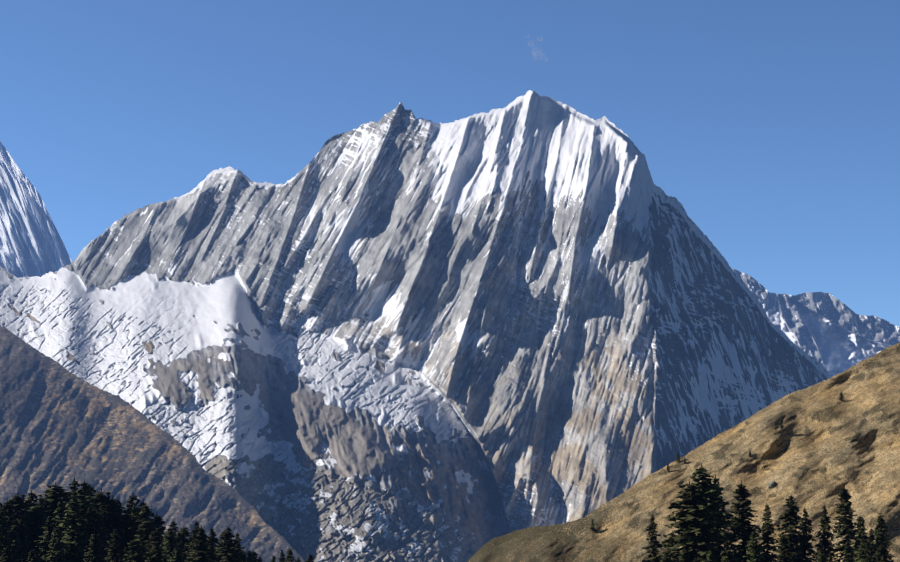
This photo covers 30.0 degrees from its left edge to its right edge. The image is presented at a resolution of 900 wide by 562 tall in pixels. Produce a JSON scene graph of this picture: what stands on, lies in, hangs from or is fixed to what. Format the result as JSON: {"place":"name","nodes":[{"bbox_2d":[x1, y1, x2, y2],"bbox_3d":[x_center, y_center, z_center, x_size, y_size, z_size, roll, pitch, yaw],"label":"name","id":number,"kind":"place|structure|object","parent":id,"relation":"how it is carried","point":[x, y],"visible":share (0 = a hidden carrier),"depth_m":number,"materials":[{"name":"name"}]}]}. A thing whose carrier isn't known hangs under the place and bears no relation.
{"place":"outdoors","nodes":[
{"label":"outdoors","id":0,"kind":"place"},
{"bbox_2d":[0,141,71,277],"bbox_3d":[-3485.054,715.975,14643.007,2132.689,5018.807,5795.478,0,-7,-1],"label":"snow peak","id":1,"kind":"structure","parent":0,"point":[32,244],"depth_m":12875.23,"materials":[{"name":"white snow"}]},
{"bbox_2d":[0,326,304,561],"bbox_3d":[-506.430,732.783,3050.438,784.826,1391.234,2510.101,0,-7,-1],"label":"hillside","id":2,"kind":"structure","parent":0,"point":[62,426],"depth_m":2307.38,"materials":[{"name":"stone"}]},
{"bbox_2d":[0,90,830,561],"bbox_3d":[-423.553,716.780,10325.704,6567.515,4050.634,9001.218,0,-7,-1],"label":"massif","id":3,"kind":"structure","parent":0,"point":[400,332],"depth_m":9397.87,"materials":[{"name":"grey stone"}]},
{"bbox_2d":[0,0,899,326],"label":"sky","id":4,"kind":"structure","parent":0,"point":[774,125],"materials":[{"name":"blue"}]},
{"bbox_2d":[467,342,899,561],"bbox_3d":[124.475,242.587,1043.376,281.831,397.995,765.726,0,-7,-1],"label":"grassy hillside","id":5,"kind":"structure","parent":0,"point":[819,450],"depth_m":856.68,"materials":[{"name":"brown plant"}]},
{"bbox_2d":[589,519,595,530],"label":"conifer tree","id":6,"kind":"object","parent":5,"relation":"on","point":[592,526],"visible":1,"depth_m":858.47,"materials":[{"name":"green plant"}]},
{"bbox_2d":[768,481,775,488],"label":"boulder","id":7,"kind":"object","parent":5,"relation":"on","point":[771,484],"visible":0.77,"depth_m":838.60,"materials":[{"name":"grey stone"}]},
{"bbox_2d":[732,269,899,376],"bbox_3d":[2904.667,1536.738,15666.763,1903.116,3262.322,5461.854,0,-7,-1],"label":"peak","id":8,"kind":"structure","parent":0,"point":[832,334],"depth_m":14373.41,"materials":[{"name":"grey stone"}]},
{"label":"forest floor","id":9,"kind":"structure","parent":0,"visible":0},
{"bbox_2d":[0,535,5,561],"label":"tree","id":10,"kind":"object","parent":9,"relation":"on","point":[2,542],"visible":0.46,"depth_m":439.49,"materials":[{"name":"green plant"}]},
{"bbox_2d":[0,504,9,543],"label":"tree","id":11,"kind":"object","parent":9,"relation":"on","point":[3,525],"visible":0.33,"depth_m":465.58,"materials":[{"name":"green plant"}]},
{"bbox_2d":[1,499,14,535],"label":"tree","id":12,"kind":"object","parent":9,"relation":"on","point":[8,513],"visible":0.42,"depth_m":475.99,"materials":[{"name":"green plant"}]},
{"bbox_2d":[0,546,15,561],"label":"tree","id":13,"kind":"object","parent":9,"relation":"on","point":[6,551],"visible":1,"depth_m":382.38,"materials":[{"name":"green plant"}]},
{"bbox_2d":[0,529,25,561],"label":"tree","id":14,"kind":"object","parent":9,"relation":"on","point":[13,546],"visible":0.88,"depth_m":439.67,"materials":[{"name":"green plant"}]},
{"bbox_2d":[5,518,29,561],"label":"tree","id":15,"kind":"object","parent":9,"relation":"on","point":[15,524],"visible":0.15,"depth_m":459.98,"materials":[{"name":"green plant"}]},
{"bbox_2d":[8,493,30,528],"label":"tree","id":16,"kind":"object","parent":9,"relation":"on","point":[18,503],"visible":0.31,"depth_m":510.60,"materials":[{"name":"green plant"}]},
{"bbox_2d":[19,490,38,515],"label":"tree","id":17,"kind":"object","parent":9,"relation":"on","point":[31,501],"visible":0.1,"depth_m":517.77,"materials":[{"name":"green plant"}]},
{"bbox_2d":[25,549,40,561],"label":"tree","id":18,"kind":"object","parent":9,"relation":"on","point":[32,556],"visible":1,"depth_m":395.38,"materials":[{"name":"green plant"}]},
{"bbox_2d":[21,504,47,561],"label":"tree","id":19,"kind":"object","parent":9,"relation":"on","point":[35,530],"visible":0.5,"depth_m":477.46,"materials":[{"name":"green plant"}]},
{"bbox_2d":[27,495,49,548],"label":"tree","id":20,"kind":"object","parent":9,"relation":"on","point":[45,508],"visible":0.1,"depth_m":485.71,"materials":[{"name":"green plant"}]},
{"bbox_2d":[33,514,54,561],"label":"tree","id":21,"kind":"object","parent":9,"relation":"on","point":[44,542],"visible":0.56,"depth_m":457.70,"materials":[{"name":"green plant"}]},
{"bbox_2d":[43,525,65,561],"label":"tree","id":22,"kind":"object","parent":9,"relation":"on","point":[54,551],"visible":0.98,"depth_m":433.26,"materials":[{"name":"green plant"}]},
{"bbox_2d":[38,502,71,561],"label":"tree","id":23,"kind":"object","parent":9,"relation":"on","point":[59,516],"visible":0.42,"depth_m":458.42,"materials":[{"name":"green plant"}]},
{"bbox_2d":[38,481,72,547],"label":"tree","id":24,"kind":"object","parent":9,"relation":"on","point":[54,496],"visible":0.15,"depth_m":489.36,"materials":[{"name":"green plant"}]},
{"bbox_2d":[45,491,95,561],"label":"tree","id":25,"kind":"object","parent":9,"relation":"on","point":[71,553],"visible":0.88,"depth_m":442.18,"materials":[{"name":"green plant"}]},
{"bbox_2d":[67,477,85,509],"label":"tree","id":26,"kind":"object","parent":9,"relation":"on","point":[74,488],"visible":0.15,"depth_m":509.00,"materials":[{"name":"green plant"}]},
{"bbox_2d":[61,479,95,537],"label":"tree","id":27,"kind":"object","parent":9,"relation":"on","point":[81,495],"visible":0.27,"depth_m":471.36,"materials":[{"name":"green plant"}]},
{"bbox_2d":[77,484,97,521],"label":"tree","id":28,"kind":"object","parent":9,"relation":"on","point":[93,491],"visible":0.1,"depth_m":511.67,"materials":[{"name":"green plant"}]},
{"bbox_2d":[66,504,110,561],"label":"tree","id":29,"kind":"object","parent":9,"relation":"on","point":[90,522],"visible":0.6,"depth_m":445.06,"materials":[{"name":"green plant"}]},
{"bbox_2d":[82,534,103,561],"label":"tree","id":30,"kind":"object","parent":9,"relation":"on","point":[93,554],"visible":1,"depth_m":410.06,"materials":[{"name":"green plant"}]},
{"bbox_2d":[85,488,115,535],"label":"tree","id":31,"kind":"object","parent":9,"relation":"on","point":[101,498],"visible":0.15,"depth_m":499.64,"materials":[{"name":"green plant"}]},
{"bbox_2d":[87,506,117,560],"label":"tree","id":32,"kind":"object","parent":9,"relation":"on","point":[105,537],"visible":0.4,"depth_m":466.00,"materials":[{"name":"green plant"}]},
{"bbox_2d":[99,500,118,560],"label":"tree","id":33,"kind":"object","parent":9,"relation":"on","point":[106,512],"visible":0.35,"depth_m":475.66,"materials":[{"name":"green plant"}]},
{"bbox_2d":[103,527,125,561],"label":"tree","id":34,"kind":"object","parent":9,"relation":"on","point":[113,550],"visible":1,"depth_m":429.75,"materials":[{"name":"green plant"}]},
{"bbox_2d":[104,495,124,529],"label":"tree","id":35,"kind":"object","parent":9,"relation":"on","point":[114,504],"visible":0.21,"depth_m":499.99,"materials":[{"name":"green plant"}]},
{"bbox_2d":[106,508,130,557],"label":"tree","id":36,"kind":"object","parent":9,"relation":"on","point":[115,518],"visible":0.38,"depth_m":475.55,"materials":[{"name":"green plant"}]},
{"bbox_2d":[115,501,125,514],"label":"tree","id":37,"kind":"object","parent":9,"relation":"on","point":[120,503],"visible":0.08,"depth_m":507.43,"materials":[{"name":"green plant"}]},
{"bbox_2d":[117,513,136,561],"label":"tree","id":38,"kind":"object","parent":9,"relation":"on","point":[126,530],"visible":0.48,"depth_m":474.86,"materials":[{"name":"green plant"}]},
{"bbox_2d":[119,494,140,529],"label":"tree","id":39,"kind":"object","parent":9,"relation":"on","point":[131,503],"visible":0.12,"depth_m":502.19,"materials":[{"name":"green plant"}]},
{"bbox_2d":[123,504,141,555],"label":"tree","id":40,"kind":"object","parent":9,"relation":"on","point":[134,517],"visible":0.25,"depth_m":477.98,"materials":[{"name":"green plant"}]},
{"bbox_2d":[119,538,149,561],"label":"tree","id":41,"kind":"object","parent":9,"relation":"on","point":[136,548],"visible":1,"depth_m":395.02,"materials":[{"name":"green plant"}]},
{"bbox_2d":[128,500,158,529],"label":"tree","id":42,"kind":"object","parent":9,"relation":"on","point":[142,504],"visible":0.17,"depth_m":491.09,"materials":[{"name":"green plant"}]},
{"bbox_2d":[128,518,162,560],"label":"tree","id":43,"kind":"object","parent":9,"relation":"on","point":[146,527],"visible":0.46,"depth_m":459.31,"materials":[{"name":"green plant"}]},
{"bbox_2d":[136,503,159,537],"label":"tree","id":44,"kind":"object","parent":9,"relation":"on","point":[144,513],"visible":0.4,"depth_m":480.35,"materials":[{"name":"green plant"}]},
{"bbox_2d":[143,529,162,561],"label":"tree","id":45,"kind":"object","parent":9,"relation":"on","point":[154,541],"visible":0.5,"depth_m":452.28,"materials":[{"name":"green plant"}]},
{"bbox_2d":[147,546,165,561],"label":"tree","id":46,"kind":"object","parent":9,"relation":"on","point":[155,555],"visible":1,"depth_m":393.44,"materials":[{"name":"green plant"}]},
{"bbox_2d":[151,514,167,541],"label":"tree","id":47,"kind":"object","parent":9,"relation":"on","point":[161,529],"visible":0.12,"depth_m":510.87,"materials":[{"name":"green plant"}]},
{"bbox_2d":[159,530,179,561],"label":"tree","id":48,"kind":"object","parent":9,"relation":"on","point":[169,542],"visible":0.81,"depth_m":431.50,"materials":[{"name":"green plant"}]},
{"bbox_2d":[167,521,182,542],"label":"tree","id":49,"kind":"object","parent":9,"relation":"on","point":[173,527],"visible":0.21,"depth_m":507.92,"materials":[{"name":"green plant"}]},
{"bbox_2d":[168,546,184,561],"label":"tree","id":50,"kind":"object","parent":9,"relation":"on","point":[177,556],"visible":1,"depth_m":415.88,"materials":[{"name":"green plant"}]},
{"bbox_2d":[172,532,185,560],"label":"tree","id":51,"kind":"object","parent":9,"relation":"on","point":[179,541],"visible":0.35,"depth_m":457.31,"materials":[{"name":"green plant"}]},
{"bbox_2d":[170,525,191,554],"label":"tree","id":52,"kind":"object","parent":9,"relation":"on","point":[184,531],"visible":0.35,"depth_m":476.53,"materials":[{"name":"green plant"}]},
{"bbox_2d":[181,542,189,560],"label":"tree","id":53,"kind":"object","parent":9,"relation":"on","point":[187,548],"visible":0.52,"depth_m":454.33,"materials":[{"name":"green plant"}]},
{"bbox_2d":[183,534,196,561],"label":"tree","id":54,"kind":"object","parent":9,"relation":"on","point":[192,542],"visible":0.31,"depth_m":439.87,"materials":[{"name":"green plant"}]},
{"bbox_2d":[189,519,205,538],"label":"tree","id":55,"kind":"object","parent":9,"relation":"on","point":[195,529],"visible":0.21,"depth_m":488.68,"materials":[{"name":"green plant"}]},
{"bbox_2d":[189,526,211,560],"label":"tree","id":56,"kind":"object","parent":9,"relation":"on","point":[209,557],"visible":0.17,"depth_m":403.59,"materials":[{"name":"green plant"}]},
{"bbox_2d":[186,527,215,561],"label":"tree","id":57,"kind":"object","parent":9,"relation":"on","point":[200,555],"visible":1,"depth_m":389.30,"materials":[{"name":"green plant"}]},
{"bbox_2d":[207,536,218,561],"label":"tree","id":58,"kind":"object","parent":9,"relation":"on","point":[213,558],"visible":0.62,"depth_m":408.98,"materials":[{"name":"green plant"}]},
{"bbox_2d":[208,529,218,551],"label":"tree","id":59,"kind":"object","parent":9,"relation":"on","point":[212,534],"visible":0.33,"depth_m":508.42,"materials":[{"name":"green plant"}]},
{"bbox_2d":[214,548,221,561],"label":"tree","id":60,"kind":"object","parent":9,"relation":"on","point":[218,556],"visible":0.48,"depth_m":445.72,"materials":[{"name":"green plant"}]},
{"bbox_2d":[216,530,227,559],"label":"tree","id":61,"kind":"object","parent":9,"relation":"on","point":[220,540],"visible":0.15,"depth_m":497.17,"materials":[{"name":"green plant"}]},
{"bbox_2d":[215,526,242,561],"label":"tree","id":62,"kind":"object","parent":9,"relation":"on","point":[228,546],"visible":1,"depth_m":400.13,"materials":[{"name":"green plant"}]},
{"bbox_2d":[220,543,240,561],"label":"tree","id":63,"kind":"object","parent":9,"relation":"on","point":[238,554],"visible":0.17,"depth_m":410.44,"materials":[{"name":"green plant"}]},
{"bbox_2d":[233,532,246,560],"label":"tree","id":64,"kind":"object","parent":9,"relation":"on","point":[237,544],"visible":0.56,"depth_m":433.69,"materials":[{"name":"green plant"}]},
{"bbox_2d":[239,551,249,561],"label":"tree","id":65,"kind":"object","parent":9,"relation":"on","point":[244,553],"visible":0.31,"depth_m":438.76,"materials":[{"name":"green plant"}]},
{"bbox_2d":[246,549,253,561],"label":"tree","id":66,"kind":"object","parent":9,"relation":"on","point":[249,555],"visible":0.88,"depth_m":487.04,"materials":[{"name":"green plant"}]},
{"bbox_2d":[251,550,259,561],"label":"tree","id":67,"kind":"object","parent":9,"relation":"on","point":[254,555],"visible":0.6,"depth_m":497.36,"materials":[{"name":"green plant"}]},
{"bbox_2d":[278,549,285,561],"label":"tree","id":68,"kind":"object","parent":9,"relation":"on","point":[282,557],"visible":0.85,"depth_m":506.36,"materials":[{"name":"green plant"}]},
{"bbox_2d":[285,548,294,561],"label":"tree","id":69,"kind":"object","parent":9,"relation":"on","point":[289,558],"visible":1,"depth_m":495.75,"materials":[{"name":"green plant"}]},
{"bbox_2d":[305,553,313,561],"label":"tree","id":70,"kind":"object","parent":9,"relation":"on","point":[310,557],"visible":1,"depth_m":448.53,"materials":[{"name":"green plant"}]},
{"bbox_2d":[642,516,662,561],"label":"tree","id":71,"kind":"object","parent":9,"relation":"on","point":[654,546],"visible":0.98,"depth_m":333.01,"materials":[{"name":"green plant"}]},
{"bbox_2d":[659,552,672,561],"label":"tree","id":72,"kind":"object","parent":9,"relation":"on","point":[665,558],"visible":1,"depth_m":281.63,"materials":[{"name":"green plant"}]},
{"bbox_2d":[664,532,678,559],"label":"tree","id":73,"kind":"object","parent":9,"relation":"on","point":[671,544],"visible":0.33,"depth_m":321.19,"materials":[{"name":"green plant"}]},
{"bbox_2d":[676,548,691,561],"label":"tree","id":74,"kind":"object","parent":9,"relation":"on","point":[685,557],"visible":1,"depth_m":275.16,"materials":[{"name":"green plant"}]},
{"bbox_2d":[658,479,722,561],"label":"tree","id":75,"kind":"object","parent":9,"relation":"on","point":[686,524],"visible":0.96,"depth_m":312.78,"materials":[{"name":"green plant"}]},
{"bbox_2d":[680,490,722,561],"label":"tree","id":76,"kind":"object","parent":9,"relation":"on","point":[708,527],"visible":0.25,"depth_m":314.10,"materials":[{"name":"green plant"}]},
{"bbox_2d":[706,550,714,561],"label":"tree","id":77,"kind":"object","parent":9,"relation":"on","point":[710,556],"visible":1,"depth_m":298.52,"materials":[{"name":"green plant"}]},
{"bbox_2d":[685,463,744,561],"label":"tree","id":78,"kind":"object","parent":9,"relation":"on","point":[705,485],"visible":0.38,"depth_m":321.48,"materials":[{"name":"green plant"}]},
{"bbox_2d":[706,473,740,560],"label":"tree","id":79,"kind":"object","parent":9,"relation":"on","point":[722,511],"visible":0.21,"depth_m":329.18,"materials":[{"name":"green plant"}]},
{"bbox_2d":[720,539,735,561],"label":"tree","id":80,"kind":"object","parent":9,"relation":"on","point":[727,552],"visible":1,"depth_m":286.42,"materials":[{"name":"green plant"}]},
{"bbox_2d":[725,479,761,561],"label":"tree","id":81,"kind":"object","parent":9,"relation":"on","point":[742,532],"visible":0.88,"depth_m":324.43,"materials":[{"name":"green plant"}]},
{"bbox_2d":[743,530,764,561],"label":"tree","id":82,"kind":"object","parent":9,"relation":"on","point":[752,550],"visible":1,"depth_m":286.98,"materials":[{"name":"green plant"}]},
{"bbox_2d":[758,502,779,561],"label":"tree","id":83,"kind":"object","parent":9,"relation":"on","point":[766,537],"visible":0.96,"depth_m":312.98,"materials":[{"name":"green plant"}]},
{"bbox_2d":[776,537,793,561],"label":"tree","id":84,"kind":"object","parent":9,"relation":"on","point":[784,548],"visible":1,"depth_m":276.80,"materials":[{"name":"green plant"}]},
{"bbox_2d":[770,496,809,561],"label":"tree","id":85,"kind":"object","parent":9,"relation":"on","point":[791,515],"visible":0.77,"depth_m":332.07,"materials":[{"name":"green plant"}]},
{"bbox_2d":[792,509,817,561],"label":"tree","id":86,"kind":"object","parent":9,"relation":"on","point":[805,546],"visible":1,"depth_m":317.91,"materials":[{"name":"green plant"}]},
{"bbox_2d":[817,551,828,561],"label":"tree","id":87,"kind":"object","parent":9,"relation":"on","point":[821,558],"visible":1,"depth_m":281.60,"materials":[{"name":"green plant"}]},
{"bbox_2d":[815,504,835,561],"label":"tree","id":88,"kind":"object","parent":9,"relation":"on","point":[824,535],"visible":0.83,"depth_m":321.56,"materials":[{"name":"green plant"}]},
{"bbox_2d":[829,485,861,561],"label":"tree","id":89,"kind":"object","parent":9,"relation":"on","point":[848,527],"visible":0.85,"depth_m":328.38,"materials":[{"name":"green plant"}]},
{"bbox_2d":[841,542,854,561],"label":"tree","id":90,"kind":"object","parent":9,"relation":"on","point":[848,556],"visible":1,"depth_m":285.90,"materials":[{"name":"green plant"}]},
{"bbox_2d":[852,516,871,559],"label":"tree","id":91,"kind":"object","parent":9,"relation":"on","point":[859,520],"visible":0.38,"depth_m":331.19,"materials":[{"name":"green plant"}]},
{"bbox_2d":[853,532,875,561],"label":"tree","id":92,"kind":"object","parent":9,"relation":"on","point":[863,538],"visible":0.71,"depth_m":303.59,"materials":[{"name":"green plant"}]},
{"bbox_2d":[862,544,873,561],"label":"tree","id":93,"kind":"object","parent":9,"relation":"on","point":[868,555],"visible":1,"depth_m":276.10,"materials":[{"name":"green plant"}]},
{"bbox_2d":[868,529,876,559],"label":"tree","id":94,"kind":"object","parent":9,"relation":"on","point":[871,536],"visible":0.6,"depth_m":336.50,"materials":[{"name":"green plant"}]},
{"bbox_2d":[870,515,894,561],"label":"tree","id":95,"kind":"object","parent":9,"relation":"on","point":[881,538],"visible":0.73,"depth_m":320.57,"materials":[{"name":"green plant"}]},
{"bbox_2d":[875,544,893,561],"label":"tree","id":96,"kind":"object","parent":9,"relation":"on","point":[884,557],"visible":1,"depth_m":283.51,"materials":[{"name":"green plant"}]}
]}

